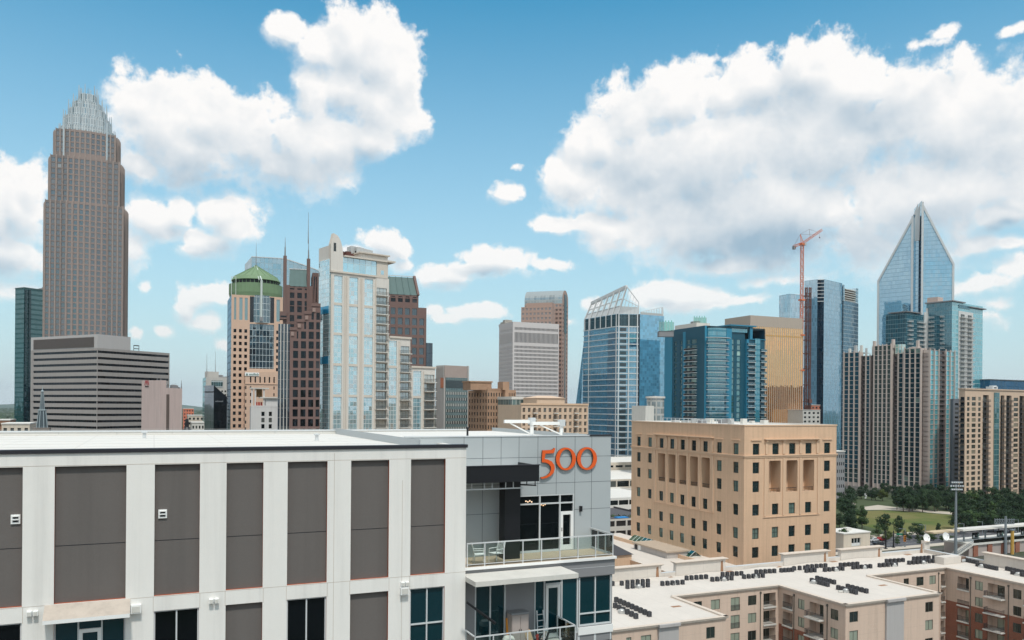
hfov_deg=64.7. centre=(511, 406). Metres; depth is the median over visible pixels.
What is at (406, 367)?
window
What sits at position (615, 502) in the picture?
window
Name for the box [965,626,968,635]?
balcony window
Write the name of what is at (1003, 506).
tree
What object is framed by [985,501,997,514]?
tree
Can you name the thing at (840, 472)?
building
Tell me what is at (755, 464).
window
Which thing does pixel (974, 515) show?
tree
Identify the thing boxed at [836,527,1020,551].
road
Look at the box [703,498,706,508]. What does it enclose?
window
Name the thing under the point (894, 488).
tree
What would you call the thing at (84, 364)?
ribbon window
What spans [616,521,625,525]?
window
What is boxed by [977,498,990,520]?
tree
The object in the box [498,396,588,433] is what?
apartment house
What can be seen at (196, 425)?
building
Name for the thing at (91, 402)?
ribbon window
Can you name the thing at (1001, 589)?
balcony window
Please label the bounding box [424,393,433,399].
window
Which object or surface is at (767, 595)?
balcony window
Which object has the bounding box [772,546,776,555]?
window
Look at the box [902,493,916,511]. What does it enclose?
tree
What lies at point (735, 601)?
window
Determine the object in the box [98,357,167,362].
ribbon window
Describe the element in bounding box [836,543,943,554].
pavement
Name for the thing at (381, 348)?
window
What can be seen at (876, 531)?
tree
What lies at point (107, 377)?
ribbon window
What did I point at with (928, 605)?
window
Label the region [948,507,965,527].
tree
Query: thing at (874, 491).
tree
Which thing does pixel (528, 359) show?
office tower
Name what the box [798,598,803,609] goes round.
window
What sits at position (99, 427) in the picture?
ribbon window
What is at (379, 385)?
window
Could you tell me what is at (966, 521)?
tree
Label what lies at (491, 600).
window
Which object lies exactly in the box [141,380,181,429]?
hotel
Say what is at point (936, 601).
apartment building
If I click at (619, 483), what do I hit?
window
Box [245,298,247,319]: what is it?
strip window
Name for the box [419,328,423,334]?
window
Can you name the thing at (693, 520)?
window
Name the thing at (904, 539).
signal pole
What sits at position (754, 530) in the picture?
window
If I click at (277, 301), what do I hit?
strip window
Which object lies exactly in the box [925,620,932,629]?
window
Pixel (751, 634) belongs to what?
window
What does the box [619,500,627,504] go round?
window
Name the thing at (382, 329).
window
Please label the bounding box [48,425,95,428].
ribbon window
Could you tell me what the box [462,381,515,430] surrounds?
apartment house
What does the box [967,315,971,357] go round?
window
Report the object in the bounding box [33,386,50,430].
church steeple
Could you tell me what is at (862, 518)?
tree
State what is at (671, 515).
window
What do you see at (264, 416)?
apartment house
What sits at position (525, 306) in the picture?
window
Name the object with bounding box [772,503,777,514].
window
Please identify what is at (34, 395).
ribbon window
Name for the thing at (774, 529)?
window
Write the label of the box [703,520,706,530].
window
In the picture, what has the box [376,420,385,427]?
window
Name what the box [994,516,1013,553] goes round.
catenary gantry
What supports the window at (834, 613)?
in the apartment building at (936, 601)
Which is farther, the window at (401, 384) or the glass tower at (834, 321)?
the glass tower at (834, 321)
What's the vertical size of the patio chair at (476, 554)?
0.935 m
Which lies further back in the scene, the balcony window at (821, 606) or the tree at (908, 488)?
the tree at (908, 488)
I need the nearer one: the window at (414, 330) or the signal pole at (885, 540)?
the signal pole at (885, 540)
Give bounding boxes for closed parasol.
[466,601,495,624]
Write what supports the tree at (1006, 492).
on the park ground at (868, 501)
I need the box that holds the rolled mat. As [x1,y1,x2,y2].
[506,618,507,634]
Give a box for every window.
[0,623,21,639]
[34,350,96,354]
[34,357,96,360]
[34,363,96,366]
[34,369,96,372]
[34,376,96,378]
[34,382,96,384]
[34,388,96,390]
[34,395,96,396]
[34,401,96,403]
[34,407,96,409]
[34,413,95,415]
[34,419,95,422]
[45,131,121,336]
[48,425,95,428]
[54,618,124,639]
[97,395,141,397]
[97,401,141,403]
[97,407,141,409]
[97,414,140,415]
[97,420,140,422]
[97,426,140,428]
[98,350,167,357]
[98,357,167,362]
[98,363,167,368]
[98,369,167,374]
[98,376,167,380]
[98,382,167,385]
[98,388,141,391]
[154,607,198,639]
[234,297,235,319]
[239,298,242,319]
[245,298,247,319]
[276,300,279,321]
[276,331,277,370]
[286,596,325,639]
[290,288,306,429]
[316,322,319,329]
[316,351,319,358]
[376,316,385,323]
[376,325,385,332]
[376,335,385,342]
[376,344,385,351]
[376,354,385,361]
[376,363,385,370]
[376,373,385,380]
[376,382,385,389]
[376,392,385,398]
[376,401,385,408]
[376,411,385,417]
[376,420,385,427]
[377,288,386,294]
[377,297,385,304]
[377,307,385,313]
[400,374,408,380]
[400,383,408,389]
[400,392,408,399]
[400,402,408,408]
[400,411,408,417]
[400,420,408,426]
[401,346,408,352]
[401,355,408,362]
[401,364,408,371]
[405,308,409,314]
[405,318,409,324]
[410,586,443,639]
[412,308,416,314]
[412,318,416,324]
[412,328,416,334]
[412,338,416,344]
[419,319,423,324]
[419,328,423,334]
[419,338,423,344]
[419,348,423,354]
[424,375,433,381]
[424,384,433,390]
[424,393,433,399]
[424,402,433,408]
[424,411,433,417]
[424,420,432,426]
[446,392,466,394]
[446,398,466,400]
[446,403,466,406]
[446,409,466,411]
[446,415,466,417]
[446,421,466,423]
[446,427,465,428]
[469,393,514,430]
[475,585,505,639]
[522,308,546,322]
[525,306,566,399]
[534,581,544,637]
[559,408,585,432]
[561,578,577,632]
[564,294,566,333]
[579,575,610,626]
[610,500,617,504]
[611,481,615,486]
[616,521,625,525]
[617,481,628,486]
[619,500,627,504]
[641,635,650,639]
[649,453,651,462]
[660,438,662,447]
[670,493,673,502]
[670,513,673,522]
[671,439,673,448]
[674,340,689,420]
[680,533,683,542]
[681,440,684,449]
[681,516,683,525]
[692,440,695,450]
[692,496,695,506]
[692,518,694,528]
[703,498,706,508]
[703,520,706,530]
[703,538,706,548]
[704,441,707,451]
[706,627,714,638]
[711,599,719,609]
[717,460,721,470]
[717,478,720,488]
[717,501,720,511]
[717,523,720,534]
[717,542,720,552]
[718,442,721,452]
[731,597,739,610]
[731,615,738,628]
[731,633,738,639]
[733,527,737,538]
[733,546,737,556]
[734,443,738,453]
[734,462,737,472]
[734,480,737,491]
[734,504,737,514]
[748,595,755,605]
[748,613,755,622]
[748,630,755,639]
[752,505,757,515]
[752,528,757,538]
[752,547,757,557]
[753,444,758,454]
[753,462,758,472]
[753,481,757,491]
[763,593,769,604]
[763,611,768,621]
[763,628,768,638]
[772,443,777,453]
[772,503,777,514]
[772,527,777,537]
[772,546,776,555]
[788,544,793,551]
[789,443,794,453]
[789,503,793,513]
[789,526,793,535]
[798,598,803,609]
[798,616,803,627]
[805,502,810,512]
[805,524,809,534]
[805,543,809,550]
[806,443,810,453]
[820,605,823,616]
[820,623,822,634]
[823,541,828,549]
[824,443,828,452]
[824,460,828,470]
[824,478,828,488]
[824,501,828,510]
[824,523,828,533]
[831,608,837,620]
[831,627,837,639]
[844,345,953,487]
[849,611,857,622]
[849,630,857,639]
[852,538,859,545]
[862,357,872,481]
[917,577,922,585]
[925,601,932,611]
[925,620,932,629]
[929,575,935,584]
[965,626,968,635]
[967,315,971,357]
[975,581,982,590]
[975,597,982,606]
[975,613,982,622]
[975,629,981,638]
[978,423,979,488]
[997,618,1004,629]
[997,634,1003,639]
[998,585,1004,596]
[1000,398,1001,488]
[1013,589,1020,599]
[1013,606,1020,616]
[1013,622,1020,633]
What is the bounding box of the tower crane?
[792,229,822,370]
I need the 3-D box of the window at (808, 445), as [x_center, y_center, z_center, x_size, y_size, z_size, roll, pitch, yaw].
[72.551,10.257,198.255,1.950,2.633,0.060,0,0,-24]
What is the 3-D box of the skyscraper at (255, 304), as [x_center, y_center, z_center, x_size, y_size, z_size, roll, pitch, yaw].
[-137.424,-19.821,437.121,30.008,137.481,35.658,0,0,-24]
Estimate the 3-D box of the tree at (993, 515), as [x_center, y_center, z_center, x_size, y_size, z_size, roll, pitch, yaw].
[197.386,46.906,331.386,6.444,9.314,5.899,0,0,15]
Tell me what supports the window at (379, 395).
in the apartment tower at (371, 377)
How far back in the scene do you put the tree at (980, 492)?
408.80 m
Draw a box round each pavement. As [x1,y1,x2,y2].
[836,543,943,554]
[870,529,944,537]
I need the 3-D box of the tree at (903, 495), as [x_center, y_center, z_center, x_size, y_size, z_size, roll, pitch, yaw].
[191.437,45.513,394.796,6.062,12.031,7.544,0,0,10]
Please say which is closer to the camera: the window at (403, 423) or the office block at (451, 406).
the window at (403, 423)
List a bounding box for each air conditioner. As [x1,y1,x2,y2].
[633,613,638,618]
[642,609,646,614]
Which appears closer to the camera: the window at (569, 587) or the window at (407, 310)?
the window at (569, 587)
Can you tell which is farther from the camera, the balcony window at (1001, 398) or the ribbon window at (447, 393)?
the balcony window at (1001, 398)
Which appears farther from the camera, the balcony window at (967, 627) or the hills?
the hills
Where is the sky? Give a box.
[0,0,1023,406]
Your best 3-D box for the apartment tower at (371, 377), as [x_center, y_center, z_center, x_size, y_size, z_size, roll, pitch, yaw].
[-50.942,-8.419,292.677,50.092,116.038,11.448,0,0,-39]
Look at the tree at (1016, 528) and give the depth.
326.35 m
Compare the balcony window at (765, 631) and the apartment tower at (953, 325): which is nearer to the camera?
the balcony window at (765, 631)
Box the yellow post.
[1009,529,1014,554]
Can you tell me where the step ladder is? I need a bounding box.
[536,610,546,635]
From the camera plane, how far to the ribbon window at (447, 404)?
333.46 m
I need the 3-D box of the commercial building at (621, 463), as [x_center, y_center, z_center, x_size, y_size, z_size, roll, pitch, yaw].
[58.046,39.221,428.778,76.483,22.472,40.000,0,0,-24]
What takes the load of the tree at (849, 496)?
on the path
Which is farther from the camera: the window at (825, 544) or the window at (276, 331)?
the window at (276, 331)
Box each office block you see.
[30,333,169,430]
[435,365,468,428]
[497,397,523,404]
[631,396,664,462]
[950,399,958,493]
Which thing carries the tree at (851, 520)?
on the park ground at (868, 501)
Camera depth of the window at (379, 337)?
290.78 m
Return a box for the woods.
[0,408,201,429]
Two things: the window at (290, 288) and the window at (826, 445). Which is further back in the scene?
the window at (290, 288)
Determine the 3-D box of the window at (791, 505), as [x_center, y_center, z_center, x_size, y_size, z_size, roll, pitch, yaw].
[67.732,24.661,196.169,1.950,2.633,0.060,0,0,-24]
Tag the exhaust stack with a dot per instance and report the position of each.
(186, 427)
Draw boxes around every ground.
[0,409,1023,559]
[836,495,1015,534]
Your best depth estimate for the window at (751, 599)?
144.62 m
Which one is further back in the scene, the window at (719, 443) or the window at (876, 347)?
the window at (876, 347)
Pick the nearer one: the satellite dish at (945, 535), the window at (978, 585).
the window at (978, 585)
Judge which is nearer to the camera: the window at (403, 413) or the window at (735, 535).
the window at (735, 535)
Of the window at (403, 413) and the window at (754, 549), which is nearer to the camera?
the window at (754, 549)
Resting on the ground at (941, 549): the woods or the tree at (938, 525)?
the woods
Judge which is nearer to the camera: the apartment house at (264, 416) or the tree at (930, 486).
the apartment house at (264, 416)
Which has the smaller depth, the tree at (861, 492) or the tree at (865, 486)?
the tree at (861, 492)
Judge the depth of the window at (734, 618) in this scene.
143.00 m
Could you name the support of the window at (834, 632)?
in the apartment building at (936, 601)
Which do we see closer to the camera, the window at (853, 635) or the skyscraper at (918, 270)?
the window at (853, 635)
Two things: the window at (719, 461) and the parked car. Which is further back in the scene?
the parked car
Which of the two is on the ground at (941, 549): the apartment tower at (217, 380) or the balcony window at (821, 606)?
the apartment tower at (217, 380)
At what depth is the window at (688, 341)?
453.46 m
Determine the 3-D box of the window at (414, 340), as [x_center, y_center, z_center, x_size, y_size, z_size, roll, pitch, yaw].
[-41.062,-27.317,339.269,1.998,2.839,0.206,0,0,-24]
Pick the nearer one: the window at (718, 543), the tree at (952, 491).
the window at (718, 543)
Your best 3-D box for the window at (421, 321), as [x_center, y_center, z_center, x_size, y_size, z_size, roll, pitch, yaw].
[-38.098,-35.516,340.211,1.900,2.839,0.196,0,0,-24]
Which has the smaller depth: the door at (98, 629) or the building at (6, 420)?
the door at (98, 629)
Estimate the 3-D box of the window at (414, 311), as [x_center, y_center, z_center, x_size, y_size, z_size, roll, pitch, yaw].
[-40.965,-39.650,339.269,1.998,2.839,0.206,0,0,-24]
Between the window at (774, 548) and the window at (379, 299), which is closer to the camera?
the window at (774, 548)
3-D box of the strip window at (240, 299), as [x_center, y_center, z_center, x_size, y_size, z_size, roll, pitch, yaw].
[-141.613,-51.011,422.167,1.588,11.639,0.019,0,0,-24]
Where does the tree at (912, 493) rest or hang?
on the path
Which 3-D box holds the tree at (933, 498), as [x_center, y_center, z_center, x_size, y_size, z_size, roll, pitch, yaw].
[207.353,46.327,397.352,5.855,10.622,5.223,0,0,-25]
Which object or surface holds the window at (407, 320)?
in the skyscraper at (407, 316)
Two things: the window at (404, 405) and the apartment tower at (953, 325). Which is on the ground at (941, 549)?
the apartment tower at (953, 325)
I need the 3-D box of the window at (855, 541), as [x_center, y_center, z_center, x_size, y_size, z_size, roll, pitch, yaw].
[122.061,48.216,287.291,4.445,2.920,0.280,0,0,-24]
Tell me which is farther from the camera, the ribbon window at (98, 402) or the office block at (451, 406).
the ribbon window at (98, 402)
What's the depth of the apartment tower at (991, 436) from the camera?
465.04 m
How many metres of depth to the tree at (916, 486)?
412.12 m
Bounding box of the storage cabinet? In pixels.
[506,609,529,639]
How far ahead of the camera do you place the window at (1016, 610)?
150.97 m
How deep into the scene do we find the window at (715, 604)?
141.33 m
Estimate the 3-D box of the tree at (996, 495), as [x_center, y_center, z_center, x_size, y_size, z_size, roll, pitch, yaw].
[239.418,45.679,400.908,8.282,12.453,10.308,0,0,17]
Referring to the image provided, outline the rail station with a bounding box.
[925,523,1023,556]
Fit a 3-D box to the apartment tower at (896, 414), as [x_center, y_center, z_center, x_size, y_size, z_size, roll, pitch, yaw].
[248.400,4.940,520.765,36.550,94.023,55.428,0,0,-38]
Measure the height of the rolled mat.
1.259 m
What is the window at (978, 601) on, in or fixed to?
in the apartment building at (936, 601)
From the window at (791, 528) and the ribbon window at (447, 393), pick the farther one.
the ribbon window at (447, 393)
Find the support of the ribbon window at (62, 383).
in the office block at (91, 382)
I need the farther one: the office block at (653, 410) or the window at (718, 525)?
the office block at (653, 410)
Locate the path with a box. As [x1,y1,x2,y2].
[865,505,951,513]
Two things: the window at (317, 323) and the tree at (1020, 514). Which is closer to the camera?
the window at (317, 323)
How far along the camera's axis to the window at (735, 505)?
192.92 m
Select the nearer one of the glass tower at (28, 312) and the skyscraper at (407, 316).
the skyscraper at (407, 316)
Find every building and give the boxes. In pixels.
[0,419,15,430]
[0,427,616,639]
[1,422,36,430]
[183,408,193,428]
[187,415,201,427]
[190,421,203,429]
[610,487,630,509]
[611,456,630,469]
[611,470,630,488]
[612,540,1023,639]
[787,410,819,423]
[805,405,819,409]
[836,450,845,503]
[836,527,870,547]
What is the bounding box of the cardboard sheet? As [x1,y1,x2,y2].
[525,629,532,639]
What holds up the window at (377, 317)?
in the apartment tower at (371, 377)
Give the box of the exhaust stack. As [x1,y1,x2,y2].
[183,419,189,429]
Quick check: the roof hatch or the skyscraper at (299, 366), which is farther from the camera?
the skyscraper at (299, 366)
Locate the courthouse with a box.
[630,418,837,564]
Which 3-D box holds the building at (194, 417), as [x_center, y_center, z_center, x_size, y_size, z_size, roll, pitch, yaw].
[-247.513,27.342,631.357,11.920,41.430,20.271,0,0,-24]
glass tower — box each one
[14,287,42,421]
[245,256,318,296]
[779,279,857,449]
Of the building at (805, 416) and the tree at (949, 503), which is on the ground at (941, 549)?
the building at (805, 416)
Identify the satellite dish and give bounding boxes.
[923,534,929,540]
[943,532,948,539]
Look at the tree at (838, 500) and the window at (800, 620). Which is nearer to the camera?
the window at (800, 620)
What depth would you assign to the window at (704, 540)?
203.64 m
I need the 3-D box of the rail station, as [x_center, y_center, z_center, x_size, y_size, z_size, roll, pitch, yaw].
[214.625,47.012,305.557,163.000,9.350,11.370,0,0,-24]
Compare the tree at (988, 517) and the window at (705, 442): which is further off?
the tree at (988, 517)
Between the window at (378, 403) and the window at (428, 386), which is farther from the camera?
the window at (428, 386)
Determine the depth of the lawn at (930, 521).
367.76 m
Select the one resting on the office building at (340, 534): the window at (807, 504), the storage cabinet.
the storage cabinet
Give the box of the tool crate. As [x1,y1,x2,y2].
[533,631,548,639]
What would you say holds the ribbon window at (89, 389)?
in the office block at (91, 382)
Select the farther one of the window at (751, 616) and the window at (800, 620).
the window at (751, 616)
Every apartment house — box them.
[249,388,277,429]
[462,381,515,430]
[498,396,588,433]
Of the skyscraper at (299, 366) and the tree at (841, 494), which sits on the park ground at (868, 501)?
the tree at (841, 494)
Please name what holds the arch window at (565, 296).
in the skyscraper at (549, 307)
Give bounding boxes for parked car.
[872,540,884,544]
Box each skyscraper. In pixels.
[42,86,128,336]
[227,263,282,429]
[277,244,320,429]
[388,275,432,366]
[521,290,567,402]
[877,201,954,345]
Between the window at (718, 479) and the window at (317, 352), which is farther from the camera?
the window at (317, 352)
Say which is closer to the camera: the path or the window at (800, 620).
the window at (800, 620)
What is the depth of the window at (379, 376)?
290.57 m
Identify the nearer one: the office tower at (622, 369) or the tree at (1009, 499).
the tree at (1009, 499)
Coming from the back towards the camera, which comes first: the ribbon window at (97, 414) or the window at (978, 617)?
the ribbon window at (97, 414)
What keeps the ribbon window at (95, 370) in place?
in the office block at (91, 382)
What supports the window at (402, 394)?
in the apartment tower at (371, 377)
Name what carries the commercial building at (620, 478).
on the ground at (941, 549)
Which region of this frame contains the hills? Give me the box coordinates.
[0,404,201,409]
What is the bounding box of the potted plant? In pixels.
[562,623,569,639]
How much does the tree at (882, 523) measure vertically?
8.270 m
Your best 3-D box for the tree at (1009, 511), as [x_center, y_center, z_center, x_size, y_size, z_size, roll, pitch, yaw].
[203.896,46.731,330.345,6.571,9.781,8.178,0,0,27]
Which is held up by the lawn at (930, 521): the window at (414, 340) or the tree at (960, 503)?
the tree at (960, 503)
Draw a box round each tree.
[836,492,846,503]
[836,498,844,514]
[836,513,844,527]
[839,499,851,513]
[843,493,852,504]
[844,509,857,528]
[846,489,858,501]
[846,503,857,515]
[855,505,868,528]
[857,486,866,498]
[863,484,868,493]
[867,490,875,499]
[871,487,878,499]
[872,525,882,534]
[875,513,891,533]
[877,489,888,500]
[881,483,891,492]
[890,490,900,509]
[891,486,897,496]
[892,516,904,535]
[897,488,908,511]
[899,486,911,508]
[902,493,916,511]
[906,490,918,510]
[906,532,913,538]
[908,523,923,535]
[913,484,920,507]
[915,489,929,511]
[917,489,931,509]
[925,483,937,492]
[927,490,939,511]
[935,493,943,510]
[936,523,940,534]
[937,485,950,496]
[940,491,950,509]
[943,494,954,507]
[948,487,960,495]
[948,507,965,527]
[953,498,970,512]
[957,494,972,508]
[957,512,973,527]
[961,510,979,526]
[963,498,985,513]
[964,490,978,508]
[970,513,985,530]
[972,489,985,496]
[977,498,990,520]
[981,493,999,506]
[981,515,996,531]
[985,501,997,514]
[986,486,1002,506]
[986,510,1001,531]
[995,503,1014,517]
[996,511,1011,529]
[1001,487,1012,497]
[1002,494,1014,509]
[1002,509,1015,532]
[1007,492,1021,500]
[1009,494,1023,514]
[1010,516,1022,532]
[1012,511,1023,528]
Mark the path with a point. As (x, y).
(878, 507)
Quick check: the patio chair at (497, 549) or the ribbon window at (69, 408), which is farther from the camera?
the ribbon window at (69, 408)
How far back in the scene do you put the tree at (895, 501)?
403.24 m
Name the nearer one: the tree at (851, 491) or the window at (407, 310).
the window at (407, 310)
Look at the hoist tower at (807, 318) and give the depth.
737.18 m
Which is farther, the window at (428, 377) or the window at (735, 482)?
the window at (428, 377)
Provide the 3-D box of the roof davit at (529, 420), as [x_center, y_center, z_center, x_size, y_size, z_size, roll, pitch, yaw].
[0.474,1.212,47.409,2.019,1.101,0.500,0,0,-24]
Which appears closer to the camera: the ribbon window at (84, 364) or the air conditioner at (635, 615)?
the air conditioner at (635, 615)
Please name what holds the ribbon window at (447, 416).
in the office block at (451, 406)
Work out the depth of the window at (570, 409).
278.62 m
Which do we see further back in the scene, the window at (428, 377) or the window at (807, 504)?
the window at (428, 377)
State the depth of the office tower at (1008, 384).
628.09 m
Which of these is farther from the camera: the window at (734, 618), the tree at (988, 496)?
the tree at (988, 496)
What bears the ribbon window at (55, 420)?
in the office block at (91, 382)
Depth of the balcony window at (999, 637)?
155.34 m
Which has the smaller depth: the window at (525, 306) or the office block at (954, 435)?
the office block at (954, 435)
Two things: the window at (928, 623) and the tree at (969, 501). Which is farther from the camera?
the tree at (969, 501)
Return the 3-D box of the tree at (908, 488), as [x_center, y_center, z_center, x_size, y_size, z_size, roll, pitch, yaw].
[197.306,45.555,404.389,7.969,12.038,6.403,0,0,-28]
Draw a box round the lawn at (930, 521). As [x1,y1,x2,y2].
[855,510,960,534]
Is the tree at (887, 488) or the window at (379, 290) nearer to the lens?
the window at (379, 290)
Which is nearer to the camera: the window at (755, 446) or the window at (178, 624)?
the window at (178, 624)
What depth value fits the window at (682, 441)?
212.22 m
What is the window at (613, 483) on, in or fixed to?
in the commercial building at (620, 478)
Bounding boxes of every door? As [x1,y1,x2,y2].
[79,627,100,639]
[545,580,560,637]
[560,511,572,549]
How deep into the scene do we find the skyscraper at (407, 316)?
339.00 m
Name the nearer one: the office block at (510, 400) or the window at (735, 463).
the window at (735, 463)
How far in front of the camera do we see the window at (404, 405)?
296.95 m
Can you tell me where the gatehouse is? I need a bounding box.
[610,544,632,565]
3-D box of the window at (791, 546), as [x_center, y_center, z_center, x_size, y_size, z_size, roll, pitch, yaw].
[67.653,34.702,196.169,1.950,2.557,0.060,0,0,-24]
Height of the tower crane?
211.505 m
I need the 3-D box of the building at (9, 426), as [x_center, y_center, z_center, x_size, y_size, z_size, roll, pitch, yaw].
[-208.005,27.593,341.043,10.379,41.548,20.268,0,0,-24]
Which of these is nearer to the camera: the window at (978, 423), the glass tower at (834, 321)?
the window at (978, 423)
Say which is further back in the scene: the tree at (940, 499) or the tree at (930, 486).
the tree at (930, 486)
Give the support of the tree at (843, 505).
on the path
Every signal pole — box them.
[884,530,887,548]
[892,530,907,547]
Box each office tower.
[204,385,226,429]
[499,320,558,397]
[576,285,664,456]
[725,315,802,422]
[980,379,1023,389]
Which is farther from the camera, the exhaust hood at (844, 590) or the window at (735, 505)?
the window at (735, 505)
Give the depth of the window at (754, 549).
191.70 m
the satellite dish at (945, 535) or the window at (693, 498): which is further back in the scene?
the window at (693, 498)
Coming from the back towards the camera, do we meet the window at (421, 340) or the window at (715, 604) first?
the window at (421, 340)
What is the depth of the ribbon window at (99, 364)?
459.53 m
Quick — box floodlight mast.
[949,481,963,553]
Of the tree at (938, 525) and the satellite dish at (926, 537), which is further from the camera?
the tree at (938, 525)
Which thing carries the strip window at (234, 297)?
in the skyscraper at (255, 304)
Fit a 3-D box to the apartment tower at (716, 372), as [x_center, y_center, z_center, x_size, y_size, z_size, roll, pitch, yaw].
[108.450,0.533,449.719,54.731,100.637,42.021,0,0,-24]
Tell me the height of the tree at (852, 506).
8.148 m
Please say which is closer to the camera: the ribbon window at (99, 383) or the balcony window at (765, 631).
the balcony window at (765, 631)
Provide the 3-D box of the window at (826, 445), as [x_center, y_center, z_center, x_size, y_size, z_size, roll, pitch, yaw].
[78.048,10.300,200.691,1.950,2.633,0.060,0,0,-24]
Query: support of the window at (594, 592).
in the office building at (340, 534)
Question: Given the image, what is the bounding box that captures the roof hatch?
[935,554,965,564]
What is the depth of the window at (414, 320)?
339.29 m
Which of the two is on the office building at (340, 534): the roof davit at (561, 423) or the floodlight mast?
the roof davit at (561, 423)
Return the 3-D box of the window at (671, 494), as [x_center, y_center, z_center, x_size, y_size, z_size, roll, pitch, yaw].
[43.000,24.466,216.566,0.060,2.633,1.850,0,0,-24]
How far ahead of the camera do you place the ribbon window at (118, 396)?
454.07 m
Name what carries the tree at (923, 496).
on the park ground at (868, 501)
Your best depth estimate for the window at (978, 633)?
158.02 m
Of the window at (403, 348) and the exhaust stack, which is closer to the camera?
the exhaust stack
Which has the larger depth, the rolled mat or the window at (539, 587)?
the window at (539, 587)
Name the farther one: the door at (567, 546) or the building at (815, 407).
the building at (815, 407)
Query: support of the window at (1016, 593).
in the apartment building at (936, 601)
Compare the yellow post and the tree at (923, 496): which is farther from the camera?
the tree at (923, 496)
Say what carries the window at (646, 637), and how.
in the apartment building at (936, 601)
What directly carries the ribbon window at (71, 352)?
in the office block at (91, 382)
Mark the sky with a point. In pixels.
(678, 153)
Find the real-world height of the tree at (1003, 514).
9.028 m
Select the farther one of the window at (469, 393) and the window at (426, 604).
the window at (469, 393)
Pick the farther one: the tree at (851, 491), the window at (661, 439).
the tree at (851, 491)
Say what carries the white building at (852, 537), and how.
on the road
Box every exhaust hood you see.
[618,609,624,613]
[838,588,848,592]
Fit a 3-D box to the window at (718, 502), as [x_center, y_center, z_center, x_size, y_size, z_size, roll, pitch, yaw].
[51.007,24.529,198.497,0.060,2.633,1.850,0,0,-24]
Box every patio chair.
[471,544,483,561]
[488,542,505,561]
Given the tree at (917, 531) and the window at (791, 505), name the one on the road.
the tree at (917, 531)
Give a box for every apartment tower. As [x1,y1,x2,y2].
[202,351,226,421]
[308,212,436,428]
[657,317,766,421]
[842,339,955,489]
[886,311,926,348]
[925,297,986,398]
[958,385,1023,495]
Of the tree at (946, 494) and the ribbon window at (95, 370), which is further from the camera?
the ribbon window at (95, 370)
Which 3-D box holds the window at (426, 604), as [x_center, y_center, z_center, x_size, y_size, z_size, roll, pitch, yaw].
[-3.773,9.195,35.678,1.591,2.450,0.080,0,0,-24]
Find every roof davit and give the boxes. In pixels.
[504,418,535,434]
[531,420,564,434]
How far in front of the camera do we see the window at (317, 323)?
274.97 m
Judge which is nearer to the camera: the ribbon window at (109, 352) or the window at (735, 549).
the window at (735, 549)
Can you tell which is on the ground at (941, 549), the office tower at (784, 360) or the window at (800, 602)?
the office tower at (784, 360)
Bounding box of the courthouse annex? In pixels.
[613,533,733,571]
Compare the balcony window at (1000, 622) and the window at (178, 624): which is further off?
the balcony window at (1000, 622)
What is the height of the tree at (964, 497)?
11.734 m
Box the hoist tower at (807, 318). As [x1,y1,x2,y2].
[803,287,811,409]
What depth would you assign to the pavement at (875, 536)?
319.73 m

